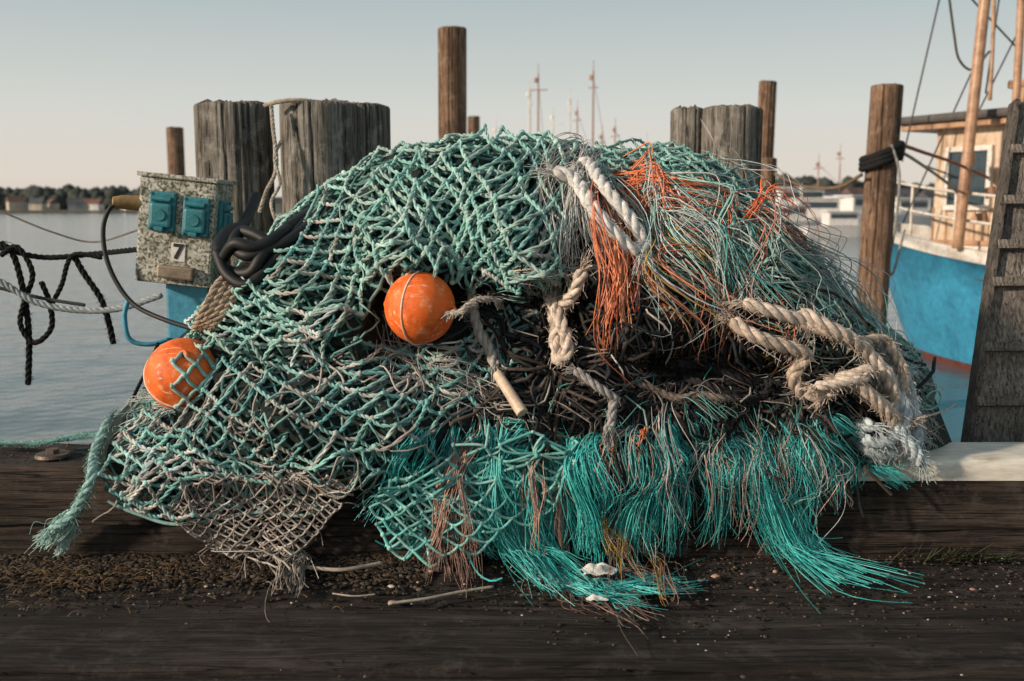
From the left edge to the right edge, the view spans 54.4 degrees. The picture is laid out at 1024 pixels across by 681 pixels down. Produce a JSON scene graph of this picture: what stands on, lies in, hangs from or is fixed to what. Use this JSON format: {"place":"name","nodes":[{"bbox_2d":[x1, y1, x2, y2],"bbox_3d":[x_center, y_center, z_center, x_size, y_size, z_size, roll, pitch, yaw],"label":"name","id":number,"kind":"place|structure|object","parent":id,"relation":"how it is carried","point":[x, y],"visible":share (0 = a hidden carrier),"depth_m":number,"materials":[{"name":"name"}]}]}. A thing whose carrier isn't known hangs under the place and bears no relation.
{"place":"outdoors","nodes":[
{"label":"outdoors","id":0,"kind":"place"},
{"bbox_2d":[0,210,281,212],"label":"shore bank","id":1,"kind":"structure","parent":0,"point":[75,211],"depth_m":391.78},
{"bbox_2d":[0,184,139,209],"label":"distant trees","id":2,"kind":"object","parent":1,"relation":"on","point":[105,194],"visible":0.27,"depth_m":408.06,"materials":[{"name":"green plant"}]},
{"bbox_2d":[0,213,969,444],"bbox_3d":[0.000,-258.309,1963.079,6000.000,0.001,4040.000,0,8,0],"label":"water","id":3,"kind":"structure","parent":0,"point":[86,377],"depth_m":12.34,"materials":[{"name":"grey liquid"}]},
{"bbox_2d":[166,127,184,175],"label":"mooring post","id":4,"kind":"object","parent":3,"relation":"in","point":[175,150],"visible":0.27,"depth_m":16.62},
{"bbox_2d":[193,99,274,265],"bbox_3d":[-0.990,0.706,3.747,0.286,3.157,0.281,0,8,0],"label":"mooring post","id":5,"kind":"object","parent":3,"relation":"in","point":[233,141],"visible":0.27,"depth_m":3.46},
{"bbox_2d":[279,98,357,218],"bbox_3d":[-0.683,0.713,3.706,0.276,3.153,0.276,0,8,0],"label":"mooring post","id":6,"kind":"object","parent":3,"relation":"in","point":[318,146],"visible":0.27,"depth_m":3.41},
{"bbox_2d":[263,98,320,107],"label":"rope","id":7,"kind":"object","parent":6,"relation":"on","point":[280,101],"visible":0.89,"depth_m":3.36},
{"bbox_2d":[258,105,278,212],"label":"rope","id":8,"kind":"object","parent":7,"relation":"hanging from","point":[272,179],"visible":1,"depth_m":3.35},
{"bbox_2d":[340,100,390,162],"bbox_3d":[-0.575,0.690,3.845,0.258,3.163,0.255,0,8,0],"label":"mooring post","id":9,"kind":"object","parent":3,"relation":"in","point":[373,127],"visible":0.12,"depth_m":3.56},
{"bbox_2d":[438,26,466,139],"bbox_3d":[-0.523,-0.593,9.001,0.265,4.352,0.260,0,8,0],"label":"mooring post","id":10,"kind":"object","parent":3,"relation":"in","point":[452,79],"visible":0.21,"depth_m":8.68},
{"bbox_2d":[670,105,703,153],"bbox_3d":[0.744,0.594,4.418,0.147,3.203,0.149,0,8,0],"label":"mooring post","id":11,"kind":"object","parent":3,"relation":"in","point":[685,126],"visible":0.15,"depth_m":4.16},
{"bbox_2d":[701,104,762,193],"bbox_3d":[0.909,0.611,4.319,0.250,3.194,0.249,0,8,0],"label":"mooring post","id":12,"kind":"object","parent":3,"relation":"in","point":[737,128],"visible":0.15,"depth_m":4.02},
{"bbox_2d":[758,80,776,157],"bbox_3d":[3.225,-1.136,12.964,0.288,4.394,0.229,0,8,0],"label":"mooring post","id":13,"kind":"object","parent":3,"relation":"in","point":[767,96],"visible":0.24,"depth_m":12.64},
{"bbox_2d":[761,157,776,203],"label":"mooring post","id":14,"kind":"object","parent":3,"relation":"in","point":[769,175],"visible":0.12,"depth_m":12.11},
{"bbox_2d":[775,182,820,234],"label":"moored boat","id":15,"kind":"object","parent":3,"relation":"on","point":[803,222],"visible":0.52,"depth_m":60.87,"materials":[{"name":"white plastic"}]},
{"bbox_2d":[775,162,846,204],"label":"moored boat","id":16,"kind":"object","parent":3,"relation":"on","point":[811,193],"visible":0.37,"depth_m":87.78,"materials":[{"name":"white plastic"}]},
{"bbox_2d":[789,198,861,224],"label":"moored boat","id":17,"kind":"object","parent":3,"relation":"on","point":[816,206],"visible":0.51,"depth_m":64.62,"materials":[{"name":"white plastic"}]},
{"bbox_2d":[797,211,861,236],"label":"moored boat","id":18,"kind":"object","parent":3,"relation":"on","point":[846,223],"visible":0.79,"depth_m":54.99,"materials":[{"name":"white plastic"}]},
{"bbox_2d":[833,195,909,223],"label":"moored boat","id":19,"kind":"object","parent":3,"relation":"on","point":[851,202],"visible":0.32,"depth_m":72.20,"materials":[{"name":"white plastic"}]},
{"bbox_2d":[856,83,903,324],"bbox_3d":[2.718,-0.064,7.558,0.306,3.689,0.232,0,8,0],"label":"mooring post","id":20,"kind":"object","parent":3,"relation":"in","point":[884,130],"visible":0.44,"depth_m":7.35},
{"bbox_2d":[858,140,904,172],"bbox_3d":[2.740,-1.366,7.385,0.322,0.235,0.320,0,8,0],"label":"rope wrap","id":21,"kind":"object","parent":20,"relation":"attached to","point":[880,158],"visible":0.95,"depth_m":7.26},
{"bbox_2d":[890,144,905,275],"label":"mooring rope","id":22,"kind":"object","parent":20,"relation":"attached to","point":[896,213],"visible":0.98,"depth_m":7.34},
{"bbox_2d":[894,198,932,225],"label":"moored boat","id":23,"kind":"object","parent":3,"relation":"on","point":[921,204],"visible":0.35,"depth_m":78.34,"materials":[{"name":"white plastic"}]},
{"bbox_2d":[889,0,1023,371],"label":"fishing boat","id":24,"kind":"object","parent":3,"relation":"on","point":[938,277],"visible":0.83,"depth_m":9.53,"materials":[{"name":"blue paint"}]},
{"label":"dock foundation","id":25,"kind":"structure","parent":3,"relation":"in","visible":0},
{"bbox_2d":[0,557,1023,680],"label":"dock deck","id":26,"kind":"structure","parent":25,"relation":"on","point":[374,642],"depth_m":2.06,"materials":[{"name":"wood"}]},
{"bbox_2d":[122,171,235,346],"bbox_3d":[-0.957,0.035,2.903,0.314,1.039,0.208,0,8,0],"label":"power pedestal","id":27,"kind":"object","parent":26,"relation":"on","point":[183,221],"visible":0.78,"depth_m":2.79,"materials":[{"name":"stone"}]},
{"bbox_2d":[0,247,136,259],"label":"rope","id":28,"kind":"object","parent":27,"relation":"attached to","point":[65,256],"visible":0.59,"depth_m":3.18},
{"bbox_2d":[0,241,35,385],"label":"rope","id":29,"kind":"object","parent":28,"relation":"hanging from","point":[28,379],"visible":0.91,"depth_m":3.19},
{"bbox_2d":[0,244,54,344],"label":"rope","id":30,"kind":"object","parent":28,"relation":"hanging from","point":[23,304],"visible":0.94,"depth_m":3.18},
{"bbox_2d":[50,251,102,303],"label":"rope","id":31,"kind":"object","parent":28,"relation":"hanging from","point":[56,295],"visible":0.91,"depth_m":3.16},
{"bbox_2d":[72,256,119,345],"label":"rope","id":32,"kind":"object","parent":28,"relation":"hanging from","point":[83,272],"visible":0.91,"depth_m":3.18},
{"bbox_2d":[0,279,162,313],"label":"rope","id":33,"kind":"object","parent":27,"relation":"attached to","point":[55,307],"visible":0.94,"depth_m":3.10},
{"bbox_2d":[101,195,223,333],"bbox_3d":[-0.908,-0.211,2.675,0.499,0.359,0.110,5,9,34],"label":"power cable","id":34,"kind":"object","parent":27,"relation":"attached to","point":[130,202],"visible":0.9,"depth_m":2.76,"materials":[{"name":"rubber"}]},
{"bbox_2d":[0,551,397,640],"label":"dry moss","id":35,"kind":"object","parent":26,"relation":"on","point":[83,569],"visible":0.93,"depth_m":2.35,"materials":[{"name":"plant"}]},
{"bbox_2d":[0,553,432,613],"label":"soil crumbs","id":36,"kind":"object","parent":26,"relation":"on","point":[407,565],"visible":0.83,"depth_m":2.40,"materials":[{"name":"soil"}]},
{"bbox_2d":[265,548,318,619],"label":"frayed strands","id":37,"kind":"object","parent":26,"relation":"on","point":[298,569],"visible":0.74,"depth_m":2.33,"materials":[{"name":"fabric"}]},
{"bbox_2d":[388,585,493,604],"bbox_3d":[-0.155,0.565,2.208,0.247,0.006,0.013,-3,8,-23],"label":"stick","id":38,"kind":"object","parent":26,"relation":"on","point":[438,596],"visible":1,"depth_m":2.20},
{"bbox_2d":[0,443,1023,561],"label":"edge timber","id":39,"kind":"object","parent":26,"relation":"on","point":[32,490],"visible":0.11,"depth_m":2.51,"materials":[{"name":"wood"}]},
{"bbox_2d":[31,407,118,551],"bbox_3d":[-1.049,0.350,2.491,0.157,0.319,0.270,5,9,32],"label":"rope","id":40,"kind":"object","parent":39,"relation":"on","point":[82,497],"visible":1,"depth_m":2.43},
{"bbox_2d":[30,509,81,557],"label":"frayed strands","id":41,"kind":"object","parent":40,"relation":"attached to","point":[63,540],"visible":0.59,"depth_m":2.46,"materials":[{"name":"fabric"}]},
{"bbox_2d":[92,287,546,534],"bbox_3d":[-0.468,0.162,2.444,1.122,0.630,0.320,0,8,0],"label":"fishing net","id":42,"kind":"object","parent":39,"relation":"hanging from","point":[135,486],"visible":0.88,"depth_m":2.40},
{"bbox_2d":[69,142,951,490],"bbox_3d":[0.011,-0.132,2.859,2.410,0.873,1.167,0,8,0],"label":"netting heap","id":43,"kind":"object","parent":39,"relation":"on","point":[457,324],"visible":0.19,"depth_m":2.44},
{"bbox_2d":[106,384,175,464],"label":"frayed strands","id":44,"kind":"object","parent":43,"relation":"on","point":[150,399],"visible":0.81,"depth_m":2.53,"materials":[{"name":"fabric"}]},
{"bbox_2d":[143,338,215,408],"bbox_3d":[-0.833,0.088,2.533,0.189,0.189,0.190,0,8,0],"label":"fishing float","id":45,"kind":"object","parent":43,"relation":"on","point":[161,373],"visible":0.71,"depth_m":2.46,"materials":[{"name":"orange plastic"}]},
{"bbox_2d":[170,350,218,411],"bbox_3d":[-0.802,0.111,2.497,0.154,0.183,0.133,0,8,0],"label":"net over float","id":46,"kind":"object","parent":43,"relation":"on","point":[184,375],"visible":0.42,"depth_m":2.45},
{"bbox_2d":[191,260,249,331],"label":"rope","id":47,"kind":"object","parent":43,"relation":"hanging from","point":[215,285],"visible":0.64,"depth_m":2.48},
{"bbox_2d":[196,261,250,331],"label":"rope","id":48,"kind":"object","parent":43,"relation":"hanging from","point":[223,287],"visible":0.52,"depth_m":2.48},
{"bbox_2d":[211,211,311,289],"bbox_3d":[-0.584,-0.260,2.649,0.173,0.223,0.440,5,9,32],"label":"black hose","id":49,"kind":"object","parent":43,"relation":"on","point":[229,276],"visible":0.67,"depth_m":2.49,"materials":[{"name":"rubber"}]},
{"bbox_2d":[167,455,359,589],"bbox_3d":[-0.574,0.412,2.349,0.538,0.285,0.226,0,8,0],"label":"fishing net","id":50,"kind":"object","parent":43,"relation":"hanging from","point":[249,551],"visible":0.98,"depth_m":2.42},
{"bbox_2d":[212,191,314,278],"bbox_3d":[-0.644,-0.297,2.728,0.290,0.228,0.528,0,8,0],"label":"black hose","id":51,"kind":"object","parent":43,"relation":"on","point":[258,261],"visible":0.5,"depth_m":2.61,"materials":[{"name":"rubber"}]},
{"bbox_2d":[219,205,309,261],"bbox_3d":[-0.586,-0.301,2.663,0.145,0.166,0.446,4,8,26],"label":"black hose","id":52,"kind":"object","parent":43,"relation":"on","point":[231,246],"visible":0.73,"depth_m":2.49,"materials":[{"name":"rubber"}]},
{"bbox_2d":[228,152,386,261],"bbox_3d":[-0.514,-0.388,2.770,0.175,0.304,0.695,4,8,26],"label":"black hose","id":53,"kind":"object","parent":43,"relation":"on","point":[287,240],"visible":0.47,"depth_m":2.53,"materials":[{"name":"rubber"}]},
{"bbox_2d":[183,123,588,373],"bbox_3d":[-0.341,-0.248,2.580,1.104,0.642,0.545,0,8,0],"label":"fishing net","id":54,"kind":"object","parent":43,"relation":"on","point":[450,252],"visible":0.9,"depth_m":2.43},
{"bbox_2d":[565,155,650,287],"bbox_3d":[0.241,-0.299,2.454,0.128,0.321,0.285,-6,10,-39],"label":"rope","id":55,"kind":"object","parent":54,"relation":"on","point":[625,213],"visible":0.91,"depth_m":2.39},
{"bbox_2d":[195,131,588,320],"bbox_3d":[-0.336,-0.209,3.041,1.167,0.822,0.804,0,8,0],"label":"fishing net","id":56,"kind":"object","parent":43,"relation":"on","point":[364,163],"visible":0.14,"depth_m":2.75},
{"bbox_2d":[352,423,483,547],"bbox_3d":[-0.231,0.364,2.396,0.328,0.343,0.101,0,8,0],"label":"fishing net","id":57,"kind":"object","parent":43,"relation":"hanging from","point":[395,467],"visible":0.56,"depth_m":2.38,"materials":[{"name":"fabric"}]},
{"bbox_2d":[384,270,456,344],"bbox_3d":[-0.221,-0.079,2.400,0.173,0.182,0.172,-4,9,-29],"label":"fishing float","id":58,"kind":"object","parent":43,"relation":"on","point":[417,304],"visible":0.96,"depth_m":2.34,"materials":[{"name":"orange plastic"}]},
{"bbox_2d":[441,293,503,323],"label":"rope","id":59,"kind":"object","parent":58,"relation":"attached to","point":[470,303],"visible":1,"depth_m":2.33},
{"bbox_2d":[347,310,583,444],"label":"frayed strands","id":60,"kind":"object","parent":43,"relation":"on","point":[470,386],"visible":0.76,"depth_m":2.41,"materials":[{"name":"fabric"}]},
{"bbox_2d":[369,392,614,581],"bbox_3d":[-0.047,0.345,2.339,0.601,0.416,0.220,0,8,0],"label":"fishing net","id":61,"kind":"object","parent":43,"relation":"hanging from","point":[527,459],"visible":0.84,"depth_m":2.39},
{"bbox_2d":[414,429,482,598],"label":"frayed strands","id":62,"kind":"object","parent":61,"relation":"hanging from","point":[445,514],"visible":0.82,"depth_m":2.39,"materials":[{"name":"fabric"}]},
{"bbox_2d":[476,244,602,322],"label":"frayed strands","id":63,"kind":"object","parent":43,"relation":"on","point":[539,295],"visible":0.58,"depth_m":2.40,"materials":[{"name":"fabric"}]},
{"bbox_2d":[512,447,583,566],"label":"frayed strands","id":64,"kind":"object","parent":43,"relation":"hanging from","point":[558,514],"visible":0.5,"depth_m":2.40,"materials":[{"name":"fabric"}]},
{"bbox_2d":[541,249,597,368],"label":"rope","id":65,"kind":"object","parent":43,"relation":"hanging from","point":[561,344],"visible":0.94,"depth_m":2.38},
{"bbox_2d":[530,132,632,291],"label":"frayed strands","id":66,"kind":"object","parent":43,"relation":"on","point":[571,205],"visible":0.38,"depth_m":2.44,"materials":[{"name":"fabric"}]},
{"bbox_2d":[539,413,694,579],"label":"frayed strands","id":67,"kind":"object","parent":43,"relation":"hanging from","point":[588,507],"visible":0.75,"depth_m":2.39,"materials":[{"name":"fabric"}]},
{"bbox_2d":[586,179,683,387],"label":"frayed strands","id":68,"kind":"object","parent":43,"relation":"on","point":[619,271],"visible":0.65,"depth_m":2.35,"materials":[{"name":"fabric"}]},
{"bbox_2d":[608,150,808,409],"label":"frayed strands","id":69,"kind":"object","parent":43,"relation":"on","point":[719,247],"visible":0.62,"depth_m":2.42,"materials":[{"name":"fabric"}]},
{"bbox_2d":[654,409,775,546],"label":"frayed strands","id":70,"kind":"object","parent":43,"relation":"hanging from","point":[724,465],"visible":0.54,"depth_m":2.40,"materials":[{"name":"fabric"}]},
{"bbox_2d":[584,233,847,381],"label":"frayed strands","id":71,"kind":"object","parent":43,"relation":"on","point":[735,295],"visible":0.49,"depth_m":2.41,"materials":[{"name":"fabric"}]},
{"bbox_2d":[578,399,859,557],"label":"frayed strands","id":72,"kind":"object","parent":43,"relation":"on","point":[624,430],"visible":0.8,"depth_m":2.38,"materials":[{"name":"fabric"}]},
{"bbox_2d":[628,165,831,356],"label":"frayed strands","id":73,"kind":"object","parent":43,"relation":"on","point":[711,255],"visible":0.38,"depth_m":2.41,"materials":[{"name":"fabric"}]},
{"bbox_2d":[628,184,840,370],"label":"frayed strands","id":74,"kind":"object","parent":43,"relation":"on","point":[691,286],"visible":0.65,"depth_m":2.37,"materials":[{"name":"fabric"}]},
{"bbox_2d":[531,137,941,426],"bbox_3d":[0.584,-0.164,2.859,1.120,0.824,1.041,0,8,0],"label":"fishing net","id":75,"kind":"object","parent":43,"relation":"on","point":[671,154],"visible":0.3,"depth_m":2.55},
{"bbox_2d":[692,121,933,399],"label":"frayed strands","id":76,"kind":"object","parent":75,"relation":"on","point":[778,212],"visible":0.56,"depth_m":2.57,"materials":[{"name":"fabric"}]},
{"bbox_2d":[727,178,829,273],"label":"frayed strands","id":77,"kind":"object","parent":43,"relation":"on","point":[760,199],"visible":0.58,"depth_m":2.50,"materials":[{"name":"fabric"}]},
{"bbox_2d":[720,419,872,613],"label":"frayed strands","id":78,"kind":"object","parent":43,"relation":"hanging from","point":[792,522],"visible":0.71,"depth_m":2.42,"materials":[{"name":"fabric"}]},
{"bbox_2d":[721,187,935,416],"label":"frayed strands","id":79,"kind":"object","parent":43,"relation":"on","point":[816,271],"visible":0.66,"depth_m":2.49,"materials":[{"name":"fabric"}]},
{"bbox_2d":[746,416,922,602],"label":"frayed strands","id":80,"kind":"object","parent":43,"relation":"hanging from","point":[819,558],"visible":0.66,"depth_m":2.39,"materials":[{"name":"fabric"}]},
{"bbox_2d":[774,409,914,545],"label":"frayed strands","id":81,"kind":"object","parent":43,"relation":"hanging from","point":[844,429],"visible":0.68,"depth_m":2.42,"materials":[{"name":"fabric"}]},
{"bbox_2d":[859,345,944,439],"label":"frayed strands","id":82,"kind":"object","parent":43,"relation":"on","point":[874,380],"visible":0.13,"depth_m":2.55,"materials":[{"name":"fabric"}]},
{"bbox_2d":[0,523,1023,559],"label":"edge board","id":83,"kind":"object","parent":39,"relation":"attached to","point":[160,540],"visible":0.54,"depth_m":2.51,"materials":[{"name":"wood"}]},
{"bbox_2d":[828,442,1023,480],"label":"white painted board","id":84,"kind":"object","parent":39,"relation":"on","point":[977,461],"visible":0.32,"depth_m":2.49,"materials":[{"name":"beige paint"}]},
{"bbox_2d":[0,554,1023,680],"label":"soil crumbs","id":85,"kind":"object","parent":26,"relation":"on","point":[791,586],"visible":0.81,"depth_m":2.30,"materials":[{"name":"soil"}]},
{"bbox_2d":[454,416,594,605],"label":"frayed strands","id":86,"kind":"object","parent":26,"relation":"on","point":[506,543],"visible":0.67,"depth_m":2.40,"materials":[{"name":"fabric"}]},
{"bbox_2d":[521,542,708,655],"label":"frayed strands","id":87,"kind":"object","parent":26,"relation":"on","point":[629,571],"visible":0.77,"depth_m":2.23,"materials":[{"name":"fabric"}]},
{"bbox_2d":[532,558,706,609],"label":"frayed strands","id":88,"kind":"object","parent":26,"relation":"on","point":[594,588],"visible":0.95,"depth_m":2.25,"materials":[{"name":"fabric"}]},
{"bbox_2d":[598,515,679,604],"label":"frayed strands","id":89,"kind":"object","parent":26,"relation":"on","point":[624,547],"visible":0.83,"depth_m":2.39,"materials":[{"name":"fabric"}]},
{"bbox_2d":[420,209,956,558],"bbox_3d":[0.451,0.093,2.488,1.406,0.876,0.366,-1,8,-10],"label":"tangled netting","id":90,"kind":"object","parent":26,"relation":"on","point":[551,382],"visible":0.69,"depth_m":2.41,"materials":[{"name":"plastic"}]},
{"bbox_2d":[462,279,499,385],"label":"rope","id":91,"kind":"object","parent":90,"relation":"on","point":[480,334],"visible":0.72,"depth_m":2.45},
{"bbox_2d":[493,370,526,416],"bbox_3d":[-0.004,0.126,2.372,0.029,0.101,0.112,-6,10,-37],"label":"wooden toggle","id":92,"kind":"object","parent":91,"relation":"attached to","point":[519,408],"visible":1,"depth_m":2.36,"materials":[{"name":"brown wood"}]},
{"bbox_2d":[523,157,656,281],"bbox_3d":[0.200,-0.295,2.422,0.348,0.306,0.126,5,9,31],"label":"rope","id":93,"kind":"object","parent":90,"relation":"on","point":[626,243],"visible":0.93,"depth_m":2.38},
{"bbox_2d":[561,362,620,453],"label":"rope","id":94,"kind":"object","parent":90,"relation":"hanging from","point":[601,389],"visible":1,"depth_m":2.35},
{"bbox_2d":[530,381,812,498],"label":"frayed strands","id":95,"kind":"object","parent":90,"relation":"on","point":[693,426],"visible":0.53,"depth_m":2.39,"materials":[{"name":"fabric"}]},
{"bbox_2d":[629,380,750,408],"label":"rope","id":96,"kind":"object","parent":90,"relation":"on","point":[670,396],"visible":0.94,"depth_m":2.41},
{"bbox_2d":[605,142,790,369],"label":"frayed strands","id":97,"kind":"object","parent":90,"relation":"on","point":[633,180],"visible":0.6,"depth_m":2.46,"materials":[{"name":"fabric"}]},
{"bbox_2d":[665,353,777,409],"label":"rope","id":98,"kind":"object","parent":90,"relation":"on","point":[754,398],"visible":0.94,"depth_m":2.44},
{"bbox_2d":[647,361,803,402],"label":"rope","id":99,"kind":"object","parent":90,"relation":"on","point":[721,371],"visible":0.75,"depth_m":2.45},
{"bbox_2d":[710,307,907,465],"bbox_3d":[0.737,0.115,2.390,0.546,0.402,0.118,-1,8,-5],"label":"rope","id":100,"kind":"object","parent":90,"relation":"on","point":[800,353],"visible":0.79,"depth_m":2.36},
{"bbox_2d":[781,320,912,397],"bbox_3d":[0.815,0.069,2.424,0.351,0.266,0.091,-2,8,-15],"label":"rope","id":101,"kind":"object","parent":100,"relation":"on","point":[893,351],"visible":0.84,"depth_m":2.44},
{"bbox_2d":[716,294,912,430],"bbox_3d":[0.739,0.057,2.397,0.510,0.347,0.104,-1,8,-6],"label":"rope","id":102,"kind":"object","parent":90,"relation":"on","point":[870,354],"visible":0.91,"depth_m":2.37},
{"bbox_2d":[798,360,877,399],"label":"rope","id":103,"kind":"object","parent":90,"relation":"on","point":[859,375],"visible":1,"depth_m":2.37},
{"bbox_2d":[780,323,920,420],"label":"frayed strands","id":104,"kind":"object","parent":90,"relation":"on","point":[838,366],"visible":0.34,"depth_m":2.44,"materials":[{"name":"fabric"}]},
{"bbox_2d":[807,369,930,429],"bbox_3d":[0.875,0.153,2.413,0.326,0.179,0.072,-2,8,-13],"label":"rope","id":105,"kind":"object","parent":90,"relation":"on","point":[875,398],"visible":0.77,"depth_m":2.39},
{"bbox_2d":[849,362,916,455],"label":"rope","id":106,"kind":"object","parent":90,"relation":"on","point":[869,441],"visible":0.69,"depth_m":2.43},
{"bbox_2d":[845,331,932,469],"bbox_3d":[0.917,0.153,2.464,0.199,0.336,0.208,7,10,42],"label":"rope","id":107,"kind":"object","parent":90,"relation":"on","point":[866,424],"visible":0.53,"depth_m":2.45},
{"bbox_2d":[883,362,938,486],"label":"rope","id":108,"kind":"object","parent":90,"relation":"on","point":[914,448],"visible":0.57,"depth_m":2.42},
{"bbox_2d":[890,543,1023,562],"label":"weed tuft","id":109,"kind":"object","parent":26,"relation":"on","point":[987,557],"visible":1,"depth_m":2.46,"materials":[{"name":"plant"}]},
{"bbox_2d":[961,99,1023,441],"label":"gangway","id":110,"kind":"object","parent":26,"relation":"on","point":[994,409],"visible":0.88,"depth_m":2.95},
{"bbox_2d":[0,0,1023,196],"label":"sky","id":111,"kind":"structure","parent":0,"point":[91,90],"materials":[{"name":"blue"}]},
{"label":"shore bank","id":112,"kind":"structure","parent":0,"visible":0},
{"bbox_2d":[776,173,934,193],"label":"distant trees","id":113,"kind":"object","parent":112,"relation":"on","point":[809,180],"visible":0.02,"depth_m":319.42,"materials":[{"name":"green plant"}]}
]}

